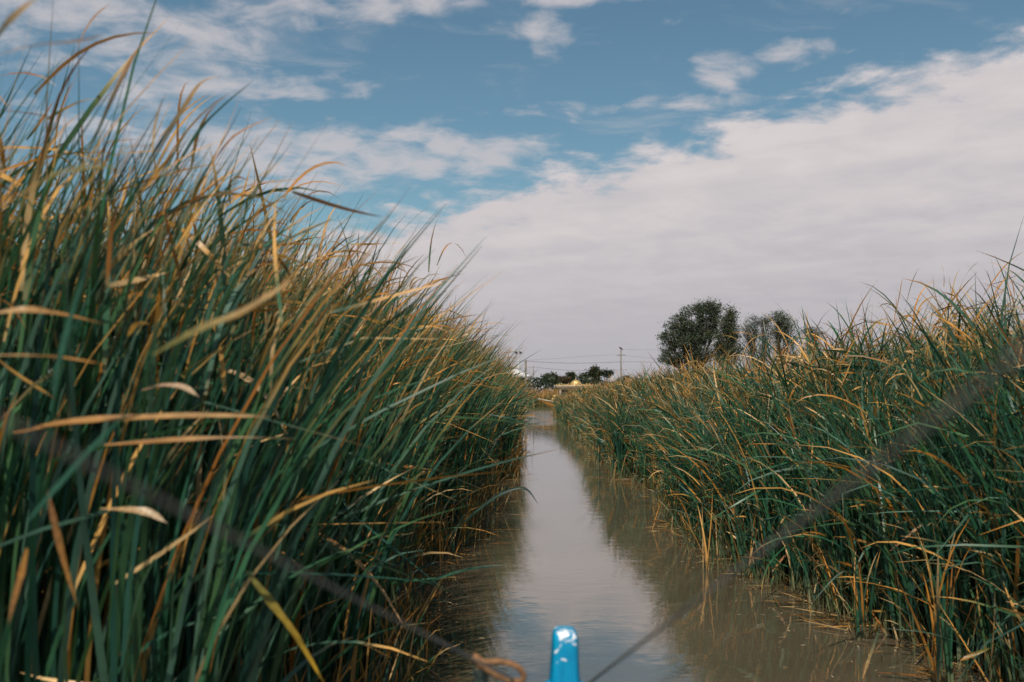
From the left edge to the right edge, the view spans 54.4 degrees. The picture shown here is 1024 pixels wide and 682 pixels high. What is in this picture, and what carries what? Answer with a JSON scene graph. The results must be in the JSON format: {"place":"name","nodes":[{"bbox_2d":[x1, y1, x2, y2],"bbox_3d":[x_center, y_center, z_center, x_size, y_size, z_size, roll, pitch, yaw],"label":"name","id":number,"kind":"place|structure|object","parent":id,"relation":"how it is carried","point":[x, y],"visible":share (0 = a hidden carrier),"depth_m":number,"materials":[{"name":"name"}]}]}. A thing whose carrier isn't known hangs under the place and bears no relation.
{"place":"outdoors","nodes":[
{"label":"outdoors","id":0,"kind":"place"},
{"bbox_2d":[0,0,1023,390],"label":"sky","id":1,"kind":"structure","parent":0,"point":[621,164],"materials":[{"name":"blue"}]},
{"bbox_2d":[374,409,1017,681],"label":"water","id":2,"kind":"structure","parent":0,"point":[595,571],"depth_m":7.73,"materials":[{"name":"brown liquid"}]},
{"bbox_2d":[545,626,582,681],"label":"rowing boat","id":3,"kind":"object","parent":2,"relation":"on","point":[564,662],"visible":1,"depth_m":2.34,"materials":[{"name":"blue paint"}]},
{"bbox_2d":[0,415,526,681],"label":"rope","id":4,"kind":"object","parent":3,"relation":"attached to","point":[482,668],"visible":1,"depth_m":0.68,"materials":[{"name":"fabric"}]},
{"bbox_2d":[588,346,1023,681],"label":"rope","id":5,"kind":"object","parent":3,"relation":"attached to","point":[998,370],"visible":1,"depth_m":0.50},
{"bbox_2d":[538,379,595,408],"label":"gilded barge","id":6,"kind":"object","parent":2,"relation":"on","point":[573,384],"visible":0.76,"depth_m":123.17,"materials":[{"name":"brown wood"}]},
{"bbox_2d":[558,387,590,396],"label":"window frame","id":7,"kind":"structure","parent":6,"relation":"in","point":[559,390],"depth_m":124.45,"materials":[{"name":"beige metal"}]},
{"bbox_2d":[413,460,960,681],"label":"floating litter","id":8,"kind":"object","parent":2,"relation":"on","point":[690,581],"visible":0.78,"depth_m":7.06,"materials":[{"name":"brown plant"}]},
{"bbox_2d":[676,504,723,569],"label":"reed tuft","id":9,"kind":"object","parent":2,"relation":"on","point":[703,549],"visible":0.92,"depth_m":9.25,"materials":[{"name":"yellow plant"}]},
{"bbox_2d":[706,495,773,577],"bbox_3d":[2.031,1.726,8.752,0.640,0.799,0.574,-2,-4,31],"label":"reed tuft","id":10,"kind":"object","parent":2,"relation":"on","point":[746,568],"visible":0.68,"depth_m":8.83,"materials":[{"name":"green plant"}]},
{"bbox_2d":[737,492,781,574],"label":"reed tuft","id":11,"kind":"object","parent":2,"relation":"on","point":[753,541],"visible":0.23,"depth_m":8.93,"materials":[{"name":"green plant"}]},
{"bbox_2d":[849,550,880,639],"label":"reed tuft","id":12,"kind":"object","parent":2,"relation":"on","point":[859,612],"visible":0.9,"depth_m":6.60,"materials":[{"name":"green plant"}]},
{"bbox_2d":[870,511,1023,681],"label":"reed tuft","id":13,"kind":"object","parent":2,"relation":"on","point":[941,645],"visible":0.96,"depth_m":5.39,"materials":[{"name":"green plant"}]},
{"bbox_3d":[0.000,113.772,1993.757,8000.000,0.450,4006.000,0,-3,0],"label":"ground","id":14,"kind":"structure","parent":0,"visible":0},
{"bbox_2d":[0,0,574,681],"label":"reed grass","id":15,"kind":"structure","parent":14,"relation":"on","point":[356,382],"depth_m":2.98,"materials":[{"name":"green plant"}]},
{"bbox_2d":[0,0,33,34],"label":"green reed leaf","id":16,"kind":"object","parent":15,"relation":"attached to","point":[11,17],"visible":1,"depth_m":1.53,"materials":[{"name":"plant"}]},
{"bbox_2d":[8,548,27,624],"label":"dry reed leaf","id":17,"kind":"object","parent":15,"relation":"attached to","point":[21,574],"visible":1,"depth_m":1.78,"materials":[{"name":"brown plant"}]},
{"bbox_2d":[0,354,102,363],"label":"dry reed leaf","id":18,"kind":"object","parent":15,"relation":"attached to","point":[71,358],"visible":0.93,"depth_m":1.78,"materials":[{"name":"brown plant"}]},
{"bbox_2d":[0,306,103,323],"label":"dry reed leaf","id":19,"kind":"object","parent":15,"relation":"attached to","point":[33,309],"visible":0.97,"depth_m":1.82,"materials":[{"name":"beige plant"}]},
{"bbox_2d":[1,35,102,53],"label":"dry reed leaf","id":20,"kind":"object","parent":15,"relation":"attached to","point":[78,40],"visible":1,"depth_m":1.63,"materials":[{"name":"brown plant"}]},
{"bbox_2d":[0,165,119,206],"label":"dry reed leaf","id":21,"kind":"object","parent":15,"relation":"attached to","point":[71,169],"visible":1,"depth_m":1.52,"materials":[{"name":"brown plant"}]},
{"bbox_2d":[47,492,77,606],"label":"dry reed leaf","id":22,"kind":"object","parent":15,"relation":"attached to","point":[57,534],"visible":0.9,"depth_m":1.88,"materials":[{"name":"plant"}]},
{"bbox_2d":[51,235,93,391],"bbox_3d":[-0.753,-0.048,1.705,0.066,0.270,0.009,0,-3,0],"label":"green reed leaf","id":23,"kind":"object","parent":15,"relation":"attached to","point":[64,338],"visible":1,"depth_m":1.71,"materials":[{"name":"green plant"}]},
{"bbox_2d":[26,341,206,522],"bbox_3d":[-0.592,0.135,1.495,0.270,0.275,0.022,0,-3,0],"label":"green reed leaf","id":24,"kind":"object","parent":15,"relation":"attached to","point":[69,472],"visible":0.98,"depth_m":1.50,"materials":[{"name":"green plant"}]},
{"bbox_2d":[86,25,153,156],"bbox_3d":[-0.950,-0.604,2.402,0.153,0.355,0.042,3,-4,-42],"label":"green reed leaf","id":25,"kind":"object","parent":15,"relation":"attached to","point":[120,80],"visible":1,"depth_m":2.39,"materials":[{"name":"green plant"}]},
{"bbox_2d":[100,507,166,522],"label":"dry reed leaf","id":26,"kind":"object","parent":15,"relation":"attached to","point":[146,511],"visible":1,"depth_m":2.19,"materials":[{"name":"beige plant"}]},
{"bbox_2d":[13,413,269,433],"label":"dry reed leaf","id":27,"kind":"object","parent":15,"relation":"attached to","point":[102,418],"visible":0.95,"depth_m":1.99,"materials":[{"name":"brown plant"}]},
{"bbox_2d":[141,383,198,396],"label":"dry reed leaf","id":28,"kind":"object","parent":15,"relation":"attached to","point":[184,387],"visible":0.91,"depth_m":2.20,"materials":[{"name":"beige plant"}]},
{"bbox_2d":[122,76,218,203],"bbox_3d":[-0.863,-0.512,2.533,0.256,0.336,0.013,0,-3,0],"label":"green reed leaf","id":29,"kind":"object","parent":15,"relation":"attached to","point":[181,110],"visible":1,"depth_m":2.54,"materials":[{"name":"green plant"}]},
{"bbox_2d":[105,436,292,445],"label":"dry reed leaf","id":30,"kind":"object","parent":15,"relation":"attached to","point":[177,439],"visible":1,"depth_m":2.09,"materials":[{"name":"brown plant"}]},
{"bbox_2d":[166,83,249,185],"bbox_3d":[-0.832,-0.570,2.736,0.238,0.298,0.009,0,-3,0],"label":"green reed leaf","id":31,"kind":"object","parent":15,"relation":"attached to","point":[198,131],"visible":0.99,"depth_m":2.74,"materials":[{"name":"green plant"}]},
{"bbox_2d":[152,274,300,355],"bbox_3d":[-0.432,-0.040,1.505,0.223,0.124,0.017,0,-3,0],"label":"dry reed leaf","id":32,"kind":"object","parent":15,"relation":"attached to","point":[199,328],"visible":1,"depth_m":1.51,"materials":[{"name":"beige plant"}]},
{"bbox_2d":[214,116,272,161],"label":"dry reed leaf","id":33,"kind":"object","parent":15,"relation":"attached to","point":[232,137],"visible":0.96,"depth_m":3.04,"materials":[{"name":"brown plant"}]},
{"bbox_2d":[212,368,284,430],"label":"dry reed leaf","id":34,"kind":"object","parent":15,"relation":"attached to","point":[249,380],"visible":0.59,"depth_m":3.20,"materials":[{"name":"plant"}]},
{"bbox_2d":[198,178,304,207],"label":"dry reed leaf","id":35,"kind":"object","parent":15,"relation":"attached to","point":[249,185],"visible":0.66,"depth_m":3.24,"materials":[{"name":"brown plant"}]},
{"bbox_2d":[260,549,298,565],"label":"dry reed leaf","id":36,"kind":"object","parent":15,"relation":"attached to","point":[280,552],"visible":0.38,"depth_m":3.27,"materials":[{"name":"plant"}]},
{"bbox_2d":[246,570,323,681],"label":"dry reed leaf","id":37,"kind":"object","parent":15,"relation":"attached to","point":[271,602],"visible":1,"depth_m":2.27,"materials":[{"name":"plant"}]},
{"bbox_2d":[294,524,406,630],"bbox_3d":[-0.748,0.949,4.170,0.793,0.426,0.041,-2,-4,30],"label":"dry reed leaf","id":38,"kind":"object","parent":15,"relation":"attached to","point":[360,564],"visible":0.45,"depth_m":4.10,"materials":[{"name":"brown plant"}]},
{"bbox_2d":[378,461,424,468],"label":"dry reed leaf","id":39,"kind":"object","parent":15,"relation":"attached to","point":[405,466],"visible":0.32,"depth_m":5.18,"materials":[{"name":"brown plant"}]},
{"bbox_2d":[418,565,502,585],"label":"green reed leaf","id":40,"kind":"object","parent":15,"relation":"attached to","point":[455,572],"visible":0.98,"depth_m":4.55,"materials":[{"name":"plant"}]},
{"bbox_2d":[444,487,538,539],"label":"green reed leaf","id":41,"kind":"object","parent":15,"relation":"attached to","point":[492,499],"visible":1,"depth_m":5.36,"materials":[{"name":"plant"}]},
{"bbox_2d":[510,367,530,383],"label":"white canopy","id":42,"kind":"object","parent":14,"relation":"on","point":[520,374],"visible":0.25,"depth_m":197.95,"materials":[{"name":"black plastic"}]},
{"bbox_2d":[525,360,526,394],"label":"wooden pole","id":43,"kind":"object","parent":14,"relation":"on","point":[525,372],"visible":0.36,"depth_m":129.88,"materials":[{"name":"brown wood"}]},
{"bbox_2d":[540,373,548,384],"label":"round bush","id":44,"kind":"object","parent":14,"relation":"on","point":[545,375],"visible":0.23,"depth_m":179.46,"materials":[{"name":"green plant"}]},
{"bbox_2d":[524,388,579,408],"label":"reed grass","id":45,"kind":"structure","parent":14,"relation":"on","point":[544,396],"depth_m":130.68,"materials":[{"name":"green plant"}]},
{"bbox_2d":[545,371,561,393],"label":"bush","id":46,"kind":"object","parent":14,"relation":"on","point":[553,374],"visible":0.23,"depth_m":175.64,"materials":[{"name":"green plant"}]},
{"bbox_2d":[555,375,570,383],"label":"bush","id":47,"kind":"object","parent":14,"relation":"on","point":[565,379],"visible":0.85,"depth_m":171.37,"materials":[{"name":"green plant"}]},
{"bbox_2d":[565,371,577,381],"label":"tree","id":48,"kind":"object","parent":14,"relation":"on","point":[572,375],"visible":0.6,"depth_m":177.35,"materials":[{"name":"green plant"}]},
{"bbox_2d":[510,375,633,396],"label":"undergrowth","id":49,"kind":"object","parent":14,"relation":"on","point":[541,382],"visible":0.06,"depth_m":157.20,"materials":[{"name":"green plant"}]},
{"bbox_2d":[584,364,603,381],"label":"tree","id":50,"kind":"object","parent":14,"relation":"on","point":[594,373],"visible":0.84,"depth_m":174.51,"materials":[{"name":"green plant"}]},
{"bbox_2d":[602,368,614,381],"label":"tree","id":51,"kind":"object","parent":14,"relation":"on","point":[607,373],"visible":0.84,"depth_m":184.67,"materials":[{"name":"green plant"}]},
{"bbox_2d":[617,350,624,382],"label":"utility pole","id":52,"kind":"object","parent":14,"relation":"on","point":[620,355],"visible":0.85,"depth_m":150.00,"materials":[{"name":"grey wood"}]},
{"bbox_2d":[654,296,725,374],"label":"broadleaf tree","id":53,"kind":"object","parent":14,"relation":"on","point":[697,337],"visible":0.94,"depth_m":104.82,"materials":[{"name":"green plant"}]},
{"bbox_2d":[701,304,745,367],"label":"broadleaf tree","id":54,"kind":"object","parent":14,"relation":"on","point":[728,328],"visible":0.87,"depth_m":101.88,"materials":[{"name":"green plant"}]},
{"bbox_2d":[739,311,774,367],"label":"broadleaf tree","id":55,"kind":"object","parent":14,"relation":"on","point":[749,326],"visible":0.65,"depth_m":118.06,"materials":[{"name":"green plant"}]},
{"bbox_2d":[762,309,802,364],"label":"broadleaf tree","id":56,"kind":"object","parent":14,"relation":"on","point":[782,323],"visible":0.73,"depth_m":111.91,"materials":[{"name":"green plant"}]},
{"bbox_2d":[550,220,1023,681],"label":"reed grass","id":57,"kind":"structure","parent":14,"relation":"on","point":[797,439],"depth_m":7.32,"materials":[{"name":"green plant"}]},
{"bbox_2d":[846,502,878,507],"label":"dry reed leaf","id":58,"kind":"object","parent":57,"relation":"attached to","point":[860,505],"visible":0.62,"depth_m":6.95,"materials":[{"name":"brown plant"}]},
{"bbox_2d":[810,571,921,604],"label":"green reed leaf","id":59,"kind":"object","parent":57,"relation":"attached to","point":[856,573],"visible":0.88,"depth_m":6.25,"materials":[{"name":"plant"}]},
{"bbox_2d":[862,629,879,677],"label":"reed stalk","id":60,"kind":"object","parent":57,"relation":"attached to","point":[869,656],"visible":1,"depth_m":5.12,"materials":[{"name":"brown plant"}]},
{"bbox_2d":[885,628,973,648],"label":"green reed leaf","id":61,"kind":"object","parent":60,"relation":"attached to","point":[926,632],"visible":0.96,"depth_m":5.21,"materials":[{"name":"plant"}]},
{"bbox_2d":[890,518,937,550],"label":"dry reed leaf","id":62,"kind":"object","parent":57,"relation":"attached to","point":[909,534],"visible":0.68,"depth_m":6.24,"materials":[{"name":"brown plant"}]},
{"bbox_2d":[960,647,991,660],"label":"dry reed leaf","id":63,"kind":"object","parent":57,"relation":"attached to","point":[971,655],"visible":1,"depth_m":4.92,"materials":[{"name":"beige plant"}]},
{"bbox_2d":[801,326,824,361],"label":"broadleaf tree","id":64,"kind":"object","parent":14,"relation":"on","point":[814,331],"visible":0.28,"depth_m":115.06,"materials":[{"name":"green plant"}]}
]}

